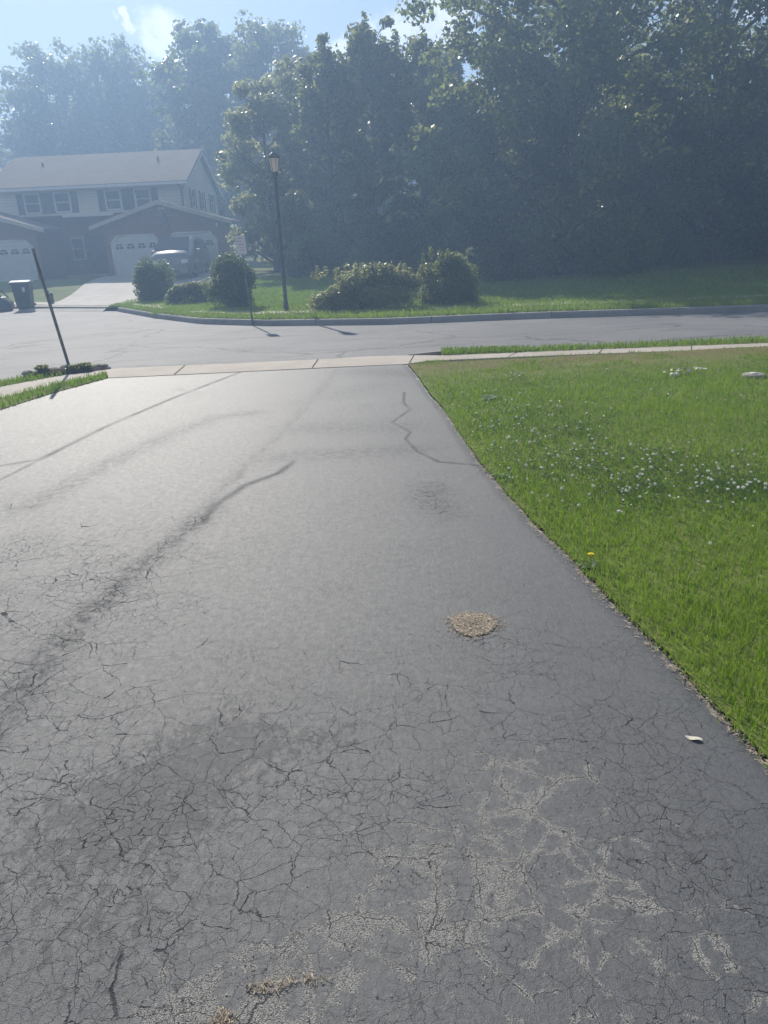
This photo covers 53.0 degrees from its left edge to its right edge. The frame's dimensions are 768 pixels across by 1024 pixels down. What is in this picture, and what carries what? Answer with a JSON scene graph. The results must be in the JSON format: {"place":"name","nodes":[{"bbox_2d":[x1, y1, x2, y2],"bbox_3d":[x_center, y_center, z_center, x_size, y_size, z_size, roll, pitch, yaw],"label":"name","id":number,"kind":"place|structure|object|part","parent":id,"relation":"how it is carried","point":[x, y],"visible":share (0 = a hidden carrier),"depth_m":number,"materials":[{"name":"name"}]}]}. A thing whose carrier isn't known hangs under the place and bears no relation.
{"place":"outdoors","nodes":[
{"label":"outdoors","id":0,"kind":"place"},
{"bbox_2d":[14,302,47,304],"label":"footpath","id":1,"kind":"structure","parent":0,"point":[40,303],"depth_m":29.69,"materials":[{"name":"concrete"}]},
{"bbox_2d":[1,375,61,386],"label":"verge","id":2,"kind":"structure","parent":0,"point":[26,381],"depth_m":11.00,"materials":[{"name":"green plant"}]},
{"bbox_2d":[24,367,110,377],"bbox_3d":[-4.796,-2.132,11.594,1.317,0.078,0.400,-11,21,-22],"label":"planting bed","id":3,"kind":"object","parent":2,"relation":"on","point":[64,371],"visible":0.81,"depth_m":11.49,"materials":[{"name":"green plant"}]},
{"bbox_2d":[21,370,31,375],"bbox_3d":[-5.324,-2.075,11.495,0.130,0.090,0.175,14,25,40],"label":"edging stone","id":4,"kind":"object","parent":3,"relation":"on","point":[26,372],"visible":0.65,"depth_m":11.44,"materials":[{"name":"grey stone"}]},
{"bbox_2d":[34,364,51,371],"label":"bed plant","id":5,"kind":"object","parent":3,"relation":"on","point":[41,367],"visible":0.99,"depth_m":11.44,"materials":[{"name":"green plant"}]},
{"bbox_2d":[31,248,69,364],"bbox_3d":[-4.976,-2.928,11.457,0.345,1.896,0.188,3,20,17],"label":"signpost","id":6,"kind":"object","parent":3,"relation":"on","point":[50,305],"visible":0.84,"depth_m":11.42,"materials":[{"name":"metal"}]},
{"bbox_2d":[65,364,79,369],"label":"bed plant","id":7,"kind":"object","parent":3,"relation":"on","point":[72,367],"visible":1,"depth_m":11.52,"materials":[{"name":"green plant"}]},
{"bbox_2d":[78,362,92,367],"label":"bed plant","id":8,"kind":"object","parent":3,"relation":"on","point":[85,365],"visible":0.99,"depth_m":11.59,"materials":[{"name":"green plant"}]},
{"bbox_2d":[0,370,101,397],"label":"sidewalk","id":9,"kind":"structure","parent":0,"point":[8,389],"depth_m":10.75,"materials":[{"name":"concrete"}]},
{"bbox_2d":[49,293,53,303],"bbox_3d":[-12.616,-8.108,29.217,0.140,0.430,0.133,-3,19,0],"label":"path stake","id":10,"kind":"object","parent":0,"point":[51,297],"visible":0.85,"depth_m":29.16,"materials":[{"name":"black plastic"}]},
{"bbox_2d":[0,375,107,409],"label":"lawn strip","id":11,"kind":"object","parent":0,"point":[55,391],"visible":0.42,"depth_m":9.99,"materials":[{"name":"green plant"}]},
{"bbox_2d":[13,305,109,311],"bbox_3d":[-12.072,-7.401,27.901,6.335,0.165,0.717,9,22,30],"label":"driveway apron","id":12,"kind":"object","parent":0,"point":[102,308],"visible":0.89,"depth_m":27.41,"materials":[{"name":"concrete"}]},
{"bbox_2d":[45,271,215,304],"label":"house driveway","id":13,"kind":"structure","parent":0,"point":[108,290],"depth_m":33.03,"materials":[{"name":"concrete"}]},
{"bbox_2d":[150,236,209,277],"bbox_3d":[-9.575,-11.981,36.278,2.260,1.914,4.631,-3,19,0],"label":"minivan","id":14,"kind":"object","parent":13,"relation":"on","point":[184,255],"visible":0.71,"depth_m":34.77,"materials":[{"name":"silver metal"}]},
{"bbox_3d":[-8.753,-12.685,36.673,0.172,0.554,0.883,-3,19,0],"label":"side window","id":15,"kind":"part","parent":14,"relation":"part of","materials":[{"name":"grey glass"}]},
{"bbox_3d":[-8.768,-12.990,37.547,0.172,0.554,0.836,-3,19,0],"label":"side window","id":16,"kind":"part","parent":14,"relation":"part of","materials":[{"name":"grey glass"}]},
{"bbox_2d":[102,355,411,377],"bbox_3d":[-1.976,-2.100,11.453,4.850,0.135,0.970,-3,19,0],"label":"driveway apron","id":17,"kind":"object","parent":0,"point":[256,366],"visible":0.58,"depth_m":11.37,"materials":[{"name":"concrete"}]},
{"bbox_2d":[0,365,767,1023],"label":"driveway","id":18,"kind":"structure","parent":0,"point":[214,567],"depth_m":2.67,"materials":[{"name":"grey asphalt"}]},
{"bbox_2d":[205,1006,235,1023],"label":"dry grass tuft","id":19,"kind":"object","parent":18,"relation":"on","point":[228,1016],"visible":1,"depth_m":1.74,"materials":[{"name":"plant"}]},
{"bbox_2d":[246,972,332,993],"bbox_3d":[-0.223,1.114,1.821,0.208,0.020,0.050,-6,19,-8],"label":"dry grass tuft","id":20,"kind":"object","parent":18,"relation":"on","point":[271,982],"visible":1,"depth_m":1.82,"materials":[{"name":"plant"}]},
{"bbox_2d":[444,610,505,641],"bbox_3d":[0.410,0.503,3.477,0.275,0.019,0.278,-10,21,-20],"label":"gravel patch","id":21,"kind":"object","parent":18,"relation":"on","point":[467,623],"visible":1,"depth_m":3.47,"materials":[{"name":"beige gravel"}]},
{"bbox_2d":[434,402,767,774],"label":"edge straw","id":22,"kind":"object","parent":18,"relation":"on","point":[687,676],"visible":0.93,"depth_m":3.38,"materials":[{"name":"plant"}]},
{"bbox_2d":[685,735,701,739],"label":"dried leaf","id":23,"kind":"object","parent":18,"relation":"on","point":[692,737],"visible":1,"depth_m":2.63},
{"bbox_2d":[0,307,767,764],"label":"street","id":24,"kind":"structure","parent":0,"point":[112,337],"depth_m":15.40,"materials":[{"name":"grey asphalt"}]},
{"bbox_2d":[0,289,14,311],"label":"basketball stand","id":25,"kind":"object","parent":24,"relation":"on","point":[6,303],"visible":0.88,"depth_m":28.48,"materials":[{"name":"black plastic"}]},
{"bbox_2d":[8,280,36,308],"bbox_3d":[-13.348,-8.034,28.525,0.694,1.070,0.787,-5,19,-8],"label":"wheelie bin","id":26,"kind":"object","parent":24,"relation":"on","point":[22,290],"visible":0.89,"depth_m":28.25,"materials":[{"name":"black plastic"}]},
{"bbox_2d":[235,235,253,324],"bbox_3d":[-3.356,-5.564,18.526,0.256,2.074,0.054,-3,19,0],"label":"signpost","id":27,"kind":"object","parent":24,"relation":"on","point":[240,242],"visible":1,"depth_m":18.28,"materials":[{"name":"metal"}]},
{"bbox_2d":[117,304,767,325],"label":"kerb","id":28,"kind":"structure","parent":24,"relation":"on","point":[521,315],"depth_m":17.56,"materials":[{"name":"concrete"}]},
{"bbox_2d":[409,338,753,354],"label":"kerb","id":29,"kind":"structure","parent":24,"relation":"on","point":[437,352],"depth_m":12.08,"materials":[{"name":"concrete"}]},
{"bbox_2d":[0,246,767,318],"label":"lawn","id":30,"kind":"structure","parent":0,"point":[60,288],"depth_m":30.34,"materials":[{"name":"green plant"}]},
{"bbox_2d":[0,147,6,167],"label":"broadleaf tree","id":31,"kind":"object","parent":30,"relation":"on","point":[2,153],"visible":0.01,"depth_m":70.81,"materials":[{"name":"green plant"}]},
{"bbox_2d":[0,96,94,162],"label":"broadleaf tree","id":32,"kind":"object","parent":30,"relation":"on","point":[51,132],"visible":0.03,"depth_m":74.99,"materials":[{"name":"green plant"}]},
{"bbox_2d":[0,37,133,168],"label":"broadleaf tree","id":33,"kind":"object","parent":30,"relation":"on","point":[21,136],"visible":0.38,"depth_m":69.15,"materials":[{"name":"green plant"}]},
{"bbox_2d":[55,33,173,153],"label":"broadleaf tree","id":34,"kind":"object","parent":30,"relation":"on","point":[115,72],"visible":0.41,"depth_m":67.81,"materials":[{"name":"green plant"}]},
{"bbox_2d":[0,149,241,281],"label":"duplex house","id":35,"kind":"structure","parent":30,"relation":"on","point":[81,215],"depth_m":40.55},
{"bbox_2d":[0,239,39,281],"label":"garage door","id":36,"kind":"structure","parent":35,"relation":"in","point":[17,262],"depth_m":38.70,"materials":[{"name":"paint"}]},
{"bbox_2d":[22,193,42,213],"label":"window","id":37,"kind":"structure","parent":35,"relation":"in","point":[32,203],"depth_m":40.58,"materials":[{"name":"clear glass"}]},
{"bbox_2d":[52,192,72,212],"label":"window","id":38,"kind":"structure","parent":35,"relation":"in","point":[62,201],"depth_m":40.58,"materials":[{"name":"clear glass"}]},
{"bbox_2d":[70,237,86,259],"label":"window","id":39,"kind":"structure","parent":35,"relation":"in","point":[77,243],"depth_m":42.56,"materials":[{"name":"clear glass"}]},
{"bbox_2d":[85,233,109,273],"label":"front door","id":40,"kind":"structure","parent":35,"relation":"in","point":[96,247],"depth_m":42.63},
{"bbox_2d":[104,189,122,210],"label":"window","id":41,"kind":"structure","parent":35,"relation":"in","point":[113,201],"depth_m":40.58,"materials":[{"name":"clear glass"}]},
{"bbox_2d":[111,233,158,275],"bbox_3d":[-12.392,-12.916,38.676,2.500,1.980,0.100,-3,19,0],"label":"garage door","id":42,"kind":"structure","parent":35,"relation":"in","point":[127,249],"depth_m":38.59,"materials":[{"name":"paint"}]},
{"bbox_2d":[133,188,151,207],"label":"window","id":43,"kind":"structure","parent":35,"relation":"in","point":[142,196],"depth_m":40.55,"materials":[{"name":"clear glass"}]},
{"bbox_2d":[156,211,170,226],"bbox_3d":[-10.896,-14.527,38.134,0.837,0.796,0.070,-3,19,0],"label":"wall star","id":44,"kind":"object","parent":35,"relation":"attached to","point":[163,219],"depth_m":38.13,"materials":[{"name":"white metal"}]},
{"bbox_2d":[191,188,195,207],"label":"window","id":45,"kind":"structure","parent":35,"relation":"in","point":[192,189],"depth_m":42.38,"materials":[{"name":"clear glass"}]},
{"bbox_2d":[170,231,218,269],"bbox_3d":[-9.555,-13.050,38.676,2.500,1.980,0.100,-3,19,0],"label":"garage door","id":46,"kind":"structure","parent":35,"relation":"in","point":[211,242],"depth_m":38.48,"materials":[{"name":"paint"}]},
{"bbox_2d":[200,191,204,209],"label":"window","id":47,"kind":"structure","parent":35,"relation":"in","point":[201,192],"depth_m":44.68,"materials":[{"name":"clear glass"}]},
{"bbox_2d":[210,194,214,211],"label":"window","id":48,"kind":"structure","parent":35,"relation":"in","point":[211,195],"depth_m":47.48,"materials":[{"name":"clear glass"}]},
{"bbox_2d":[131,255,175,302],"bbox_3d":[-8.362,-8.436,27.911,1.627,1.704,1.637,-3,19,0],"label":"round shrub","id":49,"kind":"object","parent":30,"relation":"on","point":[150,281],"visible":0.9,"depth_m":27.50,"materials":[{"name":"green plant"}]},
{"bbox_2d":[121,71,219,160],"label":"broadleaf tree","id":50,"kind":"object","parent":30,"relation":"on","point":[147,123],"visible":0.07,"depth_m":68.73,"materials":[{"name":"green plant"}]},
{"bbox_2d":[163,281,215,304],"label":"hedge","id":51,"kind":"object","parent":30,"relation":"on","point":[180,293],"visible":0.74,"depth_m":25.14,"materials":[{"name":"green plant"}]},
{"bbox_2d":[131,17,272,229],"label":"broadleaf tree","id":52,"kind":"object","parent":30,"relation":"on","point":[206,48],"visible":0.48,"depth_m":56.59,"materials":[{"name":"green plant"}]},
{"bbox_2d":[202,250,256,308],"bbox_3d":[-4.462,-6.786,22.627,1.536,1.761,1.304,4,20,19],"label":"round shrub","id":53,"kind":"object","parent":30,"relation":"on","point":[228,287],"visible":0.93,"depth_m":22.30,"materials":[{"name":"green plant"}]},
{"bbox_2d":[149,273,345,313],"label":"grass","id":54,"kind":"structure","parent":30,"relation":"on","point":[264,285],"depth_m":26.79,"materials":[{"name":"green plant"}]},
{"bbox_2d":[190,9,344,241],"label":"broadleaf tree","id":55,"kind":"object","parent":30,"relation":"on","point":[256,51],"visible":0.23,"depth_m":54.87,"materials":[{"name":"green plant"}]},
{"bbox_2d":[214,74,329,271],"bbox_3d":[-5.090,-15.102,35.032,5.406,8.337,5.163,-3,19,0],"label":"light maple","id":56,"kind":"object","parent":30,"relation":"on","point":[267,107],"visible":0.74,"depth_m":33.94,"materials":[{"name":"green plant"}]},
{"bbox_2d":[267,149,288,310],"bbox_3d":[-2.738,-7.314,20.251,0.310,4.080,0.310,-3,19,0],"label":"street lamp","id":57,"kind":"object","parent":30,"relation":"on","point":[273,157],"visible":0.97,"depth_m":20.08,"materials":[{"name":"black metal"}]},
{"bbox_2d":[229,54,383,266],"bbox_3d":[-3.585,-16.282,36.621,6.487,9.337,6.196,14,25,40],"label":"light maple","id":58,"kind":"object","parent":30,"relation":"on","point":[286,66],"visible":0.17,"depth_m":35.23,"materials":[{"name":"green plant"}]},
{"bbox_2d":[284,226,350,278],"bbox_3d":[-2.784,-10.528,31.360,2.723,2.087,1.494,-10,20,-20],"label":"undergrowth bush","id":59,"kind":"object","parent":30,"relation":"on","point":[310,252],"visible":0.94,"depth_m":31.16,"materials":[{"name":"green plant"}]},
{"bbox_2d":[288,32,365,264],"bbox_3d":[-2.201,-14.310,31.426,3.019,9.195,3.129,6,21,24],"label":"upright tree","id":60,"kind":"object","parent":30,"relation":"on","point":[323,63],"visible":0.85,"depth_m":30.55,"materials":[{"name":"green plant"}]},
{"bbox_2d":[303,79,402,248],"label":"upright tree","id":61,"kind":"object","parent":30,"relation":"on","point":[378,153],"visible":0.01,"depth_m":38.27,"materials":[{"name":"green plant"}]},
{"bbox_2d":[306,261,427,311],"bbox_3d":[-0.467,-5.880,20.168,3.274,1.353,1.537,-3,19,0],"label":"spreading shrub","id":62,"kind":"object","parent":30,"relation":"on","point":[381,286],"visible":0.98,"depth_m":19.91,"materials":[{"name":"green plant"}]},
{"bbox_2d":[336,11,419,245],"bbox_3d":[-0.288,-14.498,30.936,3.442,9.746,3.321,4,20,17],"label":"upright tree","id":63,"kind":"object","parent":30,"relation":"on","point":[369,70],"visible":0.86,"depth_m":29.89,"materials":[{"name":"green plant"}]},
{"bbox_2d":[345,222,414,271],"bbox_3d":[-0.059,-10.239,30.150,2.944,2.176,1.397,-3,19,0],"label":"undergrowth bush","id":64,"kind":"object","parent":30,"relation":"on","point":[380,245],"visible":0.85,"depth_m":29.89,"materials":[{"name":"green plant"}]},
{"bbox_2d":[339,107,434,234],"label":"broadleaf tree","id":65,"kind":"object","parent":30,"relation":"on","point":[383,207],"visible":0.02,"depth_m":65.28,"materials":[{"name":"green plant"}]},
{"bbox_2d":[381,25,455,263],"bbox_3d":[1.531,-14.481,31.406,3.321,9.195,3.442,3,20,16],"label":"upright tree","id":66,"kind":"object","parent":30,"relation":"on","point":[415,45],"visible":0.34,"depth_m":30.39,"materials":[{"name":"green plant"}]},
{"bbox_2d":[384,39,478,229],"bbox_3d":[2.471,-16.845,36.513,5.062,9.930,5.029,-4,19,-3],"label":"upright tree","id":67,"kind":"object","parent":30,"relation":"on","point":[457,64],"visible":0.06,"depth_m":34.75,"materials":[{"name":"green plant"}]},
{"bbox_2d":[404,203,470,271],"bbox_3d":[2.064,-10.514,29.773,2.605,2.773,1.420,-3,19,0],"label":"undergrowth bush","id":68,"kind":"object","parent":30,"relation":"on","point":[431,226],"visible":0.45,"depth_m":29.45,"materials":[{"name":"green plant"}]},
{"bbox_2d":[416,247,481,305],"bbox_3d":[1.706,-6.215,20.406,1.777,1.613,1.434,-3,19,0],"label":"dark shrub","id":69,"kind":"object","parent":30,"relation":"on","point":[454,284],"visible":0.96,"depth_m":20.09,"materials":[{"name":"green plant"}]},
{"bbox_2d":[379,77,535,259],"bbox_3d":[5.017,-16.349,37.686,10.296,8.606,9.835,-10,21,-21],"label":"dark tree","id":70,"kind":"object","parent":30,"relation":"on","point":[412,214],"visible":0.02,"depth_m":37.74,"materials":[{"name":"green plant"}]},
{"bbox_2d":[393,0,595,274],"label":"dark tree","id":71,"kind":"object","parent":30,"relation":"on","point":[449,100],"visible":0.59,"depth_m":26.41,"materials":[{"name":"green plant"}]},
{"bbox_2d":[395,0,746,276],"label":"great dark tree","id":72,"kind":"object","parent":30,"relation":"on","point":[588,69],"visible":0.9,"depth_m":25.08,"materials":[{"name":"green plant"}]},
{"bbox_2d":[463,0,693,258],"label":"great dark tree","id":73,"kind":"object","parent":30,"relation":"on","point":[550,31],"visible":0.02,"depth_m":34.82,"materials":[{"name":"green plant"}]},
{"bbox_2d":[471,263,767,307],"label":"grass","id":74,"kind":"structure","parent":30,"relation":"on","point":[719,273],"depth_m":23.83,"materials":[{"name":"green plant"}]},
{"bbox_2d":[540,46,751,259],"bbox_3d":[9.850,-13.370,29.831,7.920,8.100,7.376,9,23,31],"label":"dark tree","id":75,"kind":"object","parent":30,"relation":"on","point":[707,198],"visible":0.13,"depth_m":27.84,"materials":[{"name":"green plant"}]},
{"bbox_2d":[612,0,767,262],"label":"great dark tree","id":76,"kind":"object","parent":30,"relation":"on","point":[744,94],"visible":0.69,"depth_m":27.17,"materials":[{"name":"green plant"}]},
{"bbox_2d":[680,18,767,252],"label":"dark tree","id":77,"kind":"object","parent":30,"relation":"on","point":[725,205],"visible":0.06,"depth_m":30.47,"materials":[{"name":"green plant"}]},
{"bbox_2d":[687,53,767,218],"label":"dark tree","id":78,"kind":"object","parent":30,"relation":"on","point":[733,154],"depth_m":36.81,"materials":[{"name":"green plant"}]},
{"bbox_2d":[0,0,767,251],"label":"sky","id":79,"kind":"structure","parent":0,"point":[148,24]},
{"bbox_2d":[45,620,761,1023],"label":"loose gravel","id":80,"kind":"structure","parent":0,"point":[431,894],"depth_m":2.02,"materials":[{"name":"beige gravel"}]},
{"bbox_2d":[111,282,767,319],"bbox_3d":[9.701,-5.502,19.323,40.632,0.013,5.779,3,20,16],"label":"footpath","id":81,"kind":"structure","parent":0,"point":[258,312],"depth_m":20.12,"materials":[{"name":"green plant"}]},
{"bbox_2d":[408,346,767,768],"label":"lawn","id":82,"kind":"structure","parent":0,"point":[572,418],"depth_m":5.45,"materials":[{"name":"plant"}]},
{"bbox_2d":[482,395,499,400],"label":"broadleaf weed","id":83,"kind":"object","parent":82,"relation":"on","point":[489,396],"visible":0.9,"depth_m":8.20,"materials":[{"name":"green plant"}]},
{"bbox_2d":[575,552,600,569],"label":"dandelion","id":84,"kind":"object","parent":82,"relation":"on","point":[592,562],"visible":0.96,"depth_m":3.99,"materials":[{"name":"green plant"}]},
{"bbox_2d":[435,365,767,570],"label":"clover leaves","id":85,"kind":"object","parent":82,"relation":"on","point":[680,475],"visible":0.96,"depth_m":5.41,"materials":[{"name":"green plant"}]},
{"bbox_2d":[742,372,765,378],"bbox_3d":[4.212,-1.549,8.765,0.250,0.088,0.250,-3,19,0],"label":"utility cover","id":86,"kind":"object","parent":82,"relation":"on","point":[747,375],"visible":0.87,"depth_m":8.70,"materials":[{"name":"concrete"}]},
{"bbox_2d":[408,343,767,371],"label":"sidewalk","id":87,"kind":"structure","parent":0,"point":[423,358],"depth_m":11.26,"materials":[{"name":"concrete"}]},
{"bbox_2d":[441,338,767,354],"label":"verge","id":88,"kind":"structure","parent":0,"point":[665,345],"depth_m":11.55,"materials":[{"name":"green plant"}]},
{"bbox_2d":[0,334,767,408],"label":"grass","id":89,"kind":"structure","parent":88,"relation":"on","point":[482,349],"depth_m":11.52,"materials":[{"name":"green plant"}]}
]}

